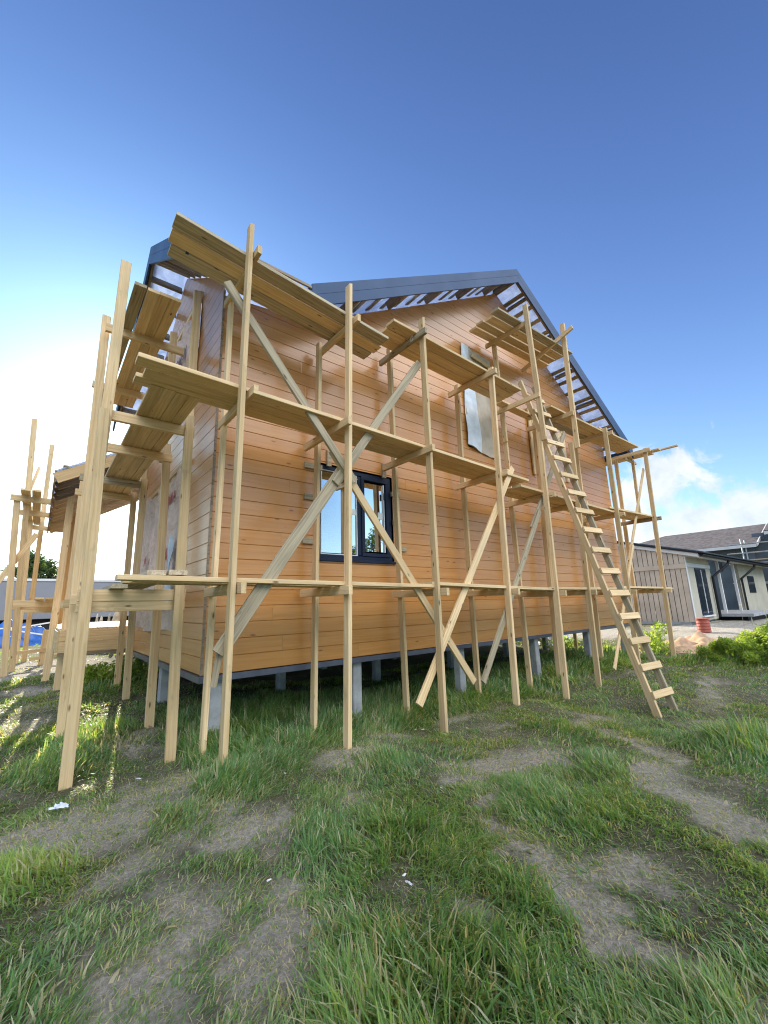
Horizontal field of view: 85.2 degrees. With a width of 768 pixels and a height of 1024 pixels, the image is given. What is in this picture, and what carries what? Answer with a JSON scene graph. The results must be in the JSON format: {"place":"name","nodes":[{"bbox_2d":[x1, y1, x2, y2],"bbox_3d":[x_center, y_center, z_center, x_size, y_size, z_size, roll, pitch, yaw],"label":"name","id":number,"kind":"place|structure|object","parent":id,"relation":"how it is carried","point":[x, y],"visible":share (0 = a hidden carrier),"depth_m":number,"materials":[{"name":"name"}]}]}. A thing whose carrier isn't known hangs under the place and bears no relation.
{"place":"outdoors","nodes":[
{"label":"outdoors","id":0,"kind":"place"},
{"bbox_2d":[0,624,767,1023],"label":"grass","id":1,"kind":"structure","parent":0,"point":[348,986],"depth_m":2.51,"materials":[{"name":"green plant"}]},
{"bbox_2d":[0,618,767,1023],"bbox_3d":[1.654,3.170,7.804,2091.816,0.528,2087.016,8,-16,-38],"label":"ground","id":2,"kind":"structure","parent":0,"point":[720,628],"depth_m":2.56,"materials":[{"name":"grey soil"}]},
{"bbox_2d":[0,619,45,647],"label":"tarpaulin","id":3,"kind":"object","parent":2,"relation":"on","point":[34,639],"visible":0.31,"depth_m":21.04,"materials":[{"name":"blue plastic"}]},
{"bbox_2d":[22,622,49,627],"bbox_3d":[-17.530,5.681,20.948,0.048,0.372,1.837,-12,-16,40],"label":"white batten","id":4,"kind":"object","parent":3,"relation":"on","point":[37,624],"visible":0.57,"depth_m":21.06,"materials":[{"name":"white wood"}]},
{"bbox_2d":[0,550,51,578],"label":"leafy tree","id":5,"kind":"object","parent":2,"relation":"on","point":[42,566],"visible":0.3,"depth_m":50.56,"materials":[{"name":"green plant"}]},
{"bbox_2d":[16,630,56,664],"bbox_3d":[-9.834,4.011,12.313,1.708,1.053,0.142,8,-16,-37],"label":"stake","id":6,"kind":"object","parent":2,"relation":"on","point":[40,658],"visible":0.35,"depth_m":12.15,"materials":[{"name":"brown wood"}]},
{"bbox_2d":[0,418,82,690],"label":"timber scaffold","id":7,"kind":"object","parent":2,"relation":"on","point":[34,513],"visible":0.92,"depth_m":10.40,"materials":[{"name":"brown wood"}]},
{"bbox_2d":[39,558,58,578],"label":"leafy tree","id":8,"kind":"object","parent":2,"relation":"on","point":[52,571],"visible":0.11,"depth_m":53.56,"materials":[{"name":"green plant"}]},
{"bbox_2d":[48,802,68,809],"bbox_3d":[-2.508,2.258,3.223,0.131,0.040,0.072,6,-14,-31],"label":"paper scrap","id":9,"kind":"object","parent":2,"relation":"on","point":[61,805],"visible":1,"depth_m":3.22,"materials":[{"name":"white paper"}]},
{"bbox_2d":[0,578,128,629],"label":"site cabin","id":10,"kind":"object","parent":2,"relation":"on","point":[45,588],"depth_m":30.69,"materials":[{"name":"white metal"}]},
{"bbox_2d":[95,614,102,639],"bbox_3d":[-12.703,5.246,18.517,0.900,1.508,0.720,8,-16,-38],"label":"sack","id":11,"kind":"object","parent":2,"relation":"on","point":[101,619],"visible":0.03,"depth_m":18.54,"materials":[{"name":"beige fabric"}]},
{"bbox_2d":[84,655,124,685],"bbox_3d":[-5.252,2.948,7.639,1.061,0.622,0.828,-7,-13,22],"label":"weed clump","id":12,"kind":"object","parent":2,"relation":"on","point":[93,672],"visible":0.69,"depth_m":7.52,"materials":[{"name":"green plant"}]},
{"bbox_2d":[107,612,119,638],"bbox_3d":[-11.554,4.800,18.126,1.100,2.161,0.880,8,-16,-38],"label":"sack","id":13,"kind":"object","parent":2,"relation":"on","point":[116,616],"visible":0.05,"depth_m":18.02,"materials":[{"name":"beige fabric"}]},
{"bbox_2d":[55,259,201,790],"bbox_3d":[-3.759,-0.041,5.973,1.051,6.020,5.148,8,-16,-38],"label":"timber scaffold","id":14,"kind":"object","parent":2,"relation":"on","point":[158,418],"visible":0.93,"depth_m":5.13,"materials":[{"name":"brown wood"}]},
{"bbox_2d":[112,657,158,681],"bbox_3d":[-4.682,2.929,7.941,0.871,0.652,0.889,8,-16,-38],"label":"weed clump","id":15,"kind":"object","parent":2,"relation":"on","point":[136,669],"visible":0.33,"depth_m":7.86,"materials":[{"name":"green plant"}]},
{"bbox_2d":[47,238,633,736],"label":"timber house","id":16,"kind":"structure","parent":2,"relation":"on","point":[277,486],"depth_m":6.88,"materials":[{"name":"brown wood"}]},
{"bbox_2d":[302,450,406,563],"bbox_3d":[-0.424,-0.039,6.381,1.880,1.630,0.145,8,-16,-38],"label":"window","id":17,"kind":"structure","parent":16,"relation":"in","point":[365,537],"depth_m":6.33,"materials":[{"name":"black glass"}]},
{"bbox_2d":[0,673,767,1023],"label":"straw","id":18,"kind":"object","parent":2,"relation":"on","point":[298,935],"visible":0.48,"depth_m":2.69,"materials":[{"name":"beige plant"}]},
{"bbox_2d":[115,211,675,771],"bbox_3d":[2.639,-0.572,8.005,12.971,7.947,1.356,8,-16,-38],"label":"timber scaffold","id":19,"kind":"object","parent":2,"relation":"on","point":[237,271],"visible":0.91,"depth_m":5.75,"materials":[{"name":"brown wood"}]},
{"bbox_2d":[538,635,571,645],"bbox_3d":[5.975,4.145,15.127,1.800,1.291,1.400,8,-16,-38],"label":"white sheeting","id":20,"kind":"object","parent":2,"relation":"on","point":[549,638],"visible":0.05,"depth_m":14.45,"materials":[{"name":"white plastic"}]},
{"bbox_2d":[538,635,583,650],"bbox_3d":[5.571,4.113,13.032,1.370,0.562,1.038,8,-16,-38],"label":"weed clump","id":21,"kind":"object","parent":2,"relation":"on","point":[568,640],"visible":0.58,"depth_m":12.90,"materials":[{"name":"green plant"}]},
{"bbox_2d":[518,380,678,717],"bbox_3d":[3.618,0.114,7.591,0.593,6.329,2.000,5,-14,-29],"label":"wooden ladder","id":22,"kind":"object","parent":2,"relation":"on","point":[654,665],"visible":0.93,"depth_m":7.08,"materials":[{"name":"brown wood"}]},
{"bbox_2d":[573,444,677,648],"bbox_3d":[6.889,1.090,12.923,1.200,6.138,4.392,8,-16,-38],"label":"timber scaffold","id":23,"kind":"object","parent":2,"relation":"on","point":[630,459],"visible":0.27,"depth_m":12.74,"materials":[{"name":"brown wood"}]},
{"bbox_2d":[637,606,676,653],"bbox_3d":[7.410,3.281,11.649,0.952,1.379,1.403,-6,-13,20],"label":"weed clump","id":24,"kind":"object","parent":2,"relation":"on","point":[654,643],"visible":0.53,"depth_m":11.39,"materials":[{"name":"green plant"}]},
{"bbox_2d":[659,631,716,653],"bbox_3d":[9.059,3.799,12.284,4.000,0.512,2.000,8,-16,-38],"label":"sand heap","id":25,"kind":"object","parent":2,"relation":"on","point":[694,640],"visible":0.39,"depth_m":11.94,"materials":[{"name":"beige sand"}]},
{"bbox_2d":[617,541,767,624],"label":"neighbour house","id":26,"kind":"structure","parent":2,"relation":"on","point":[691,582],"depth_m":19.48,"materials":[{"name":"beige paint"}]},
{"bbox_2d":[694,568,715,616],"bbox_3d":[14.851,3.709,19.328,1.700,2.190,0.097,8,-16,-38],"label":"window","id":27,"kind":"structure","parent":26,"relation":"in","point":[700,574],"depth_m":19.27,"materials":[{"name":"black glass"}]},
{"bbox_2d":[747,576,756,592],"bbox_3d":[22.475,4.420,25.539,1.600,1.000,0.027,8,-16,-38],"label":"window","id":28,"kind":"structure","parent":26,"relation":"in","point":[751,583],"depth_m":25.48,"materials":[{"name":"black glass"}]},
{"bbox_2d":[695,618,711,632],"bbox_3d":[11.723,4.160,15.336,0.440,0.490,0.440,8,-16,-38],"label":"red drum","id":29,"kind":"object","parent":2,"relation":"on","point":[703,625],"visible":0.98,"depth_m":15.19,"materials":[{"name":"plastic"}]},
{"bbox_2d":[640,523,767,609],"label":"grey house","id":30,"kind":"structure","parent":2,"relation":"on","point":[714,541],"depth_m":35.27,"materials":[{"name":"stone"}]},
{"bbox_2d":[708,560,722,571],"bbox_3d":[28.045,4.415,35.788,0.040,1.400,1.400,8,-16,-38],"label":"window","id":31,"kind":"structure","parent":30,"relation":"in","point":[712,564],"depth_m":35.66,"materials":[{"name":"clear glass"}]},
{"bbox_2d":[694,636,746,663],"bbox_3d":[7.718,3.197,9.661,0.973,0.677,0.817,0,-13,-8],"label":"weed clump","id":32,"kind":"object","parent":2,"relation":"on","point":[720,645],"visible":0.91,"depth_m":9.54,"materials":[{"name":"green plant"}]},
{"bbox_2d":[725,617,766,656],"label":"weed clump","id":33,"kind":"object","parent":2,"relation":"on","point":[754,645],"visible":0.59,"depth_m":9.46,"materials":[{"name":"green plant"}]},
{"bbox_2d":[725,539,767,583],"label":"tube scaffold","id":34,"kind":"object","parent":2,"relation":"on","point":[746,552],"visible":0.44,"depth_m":32.57,"materials":[{"name":"silver metal"}]},
{"bbox_2d":[734,602,767,647],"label":"weed clump","id":35,"kind":"object","parent":2,"relation":"on","point":[763,632],"visible":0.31,"depth_m":9.45,"materials":[{"name":"green plant"}]},
{"bbox_2d":[738,649,767,666],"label":"weed clump","id":36,"kind":"object","parent":2,"relation":"on","point":[755,656],"visible":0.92,"depth_m":8.79,"materials":[{"name":"green plant"}]},
{"bbox_2d":[750,621,767,642],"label":"weed clump","id":37,"kind":"object","parent":2,"relation":"on","point":[759,627],"visible":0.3,"depth_m":9.56,"materials":[{"name":"green plant"}]},
{"bbox_2d":[756,635,767,649],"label":"weed clump","id":38,"kind":"object","parent":2,"relation":"on","point":[766,645],"visible":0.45,"depth_m":9.34,"materials":[{"name":"green plant"}]},
{"bbox_2d":[0,0,767,579],"label":"sky","id":39,"kind":"structure","parent":0,"point":[612,155],"materials":[{"name":"blue"}]}
]}

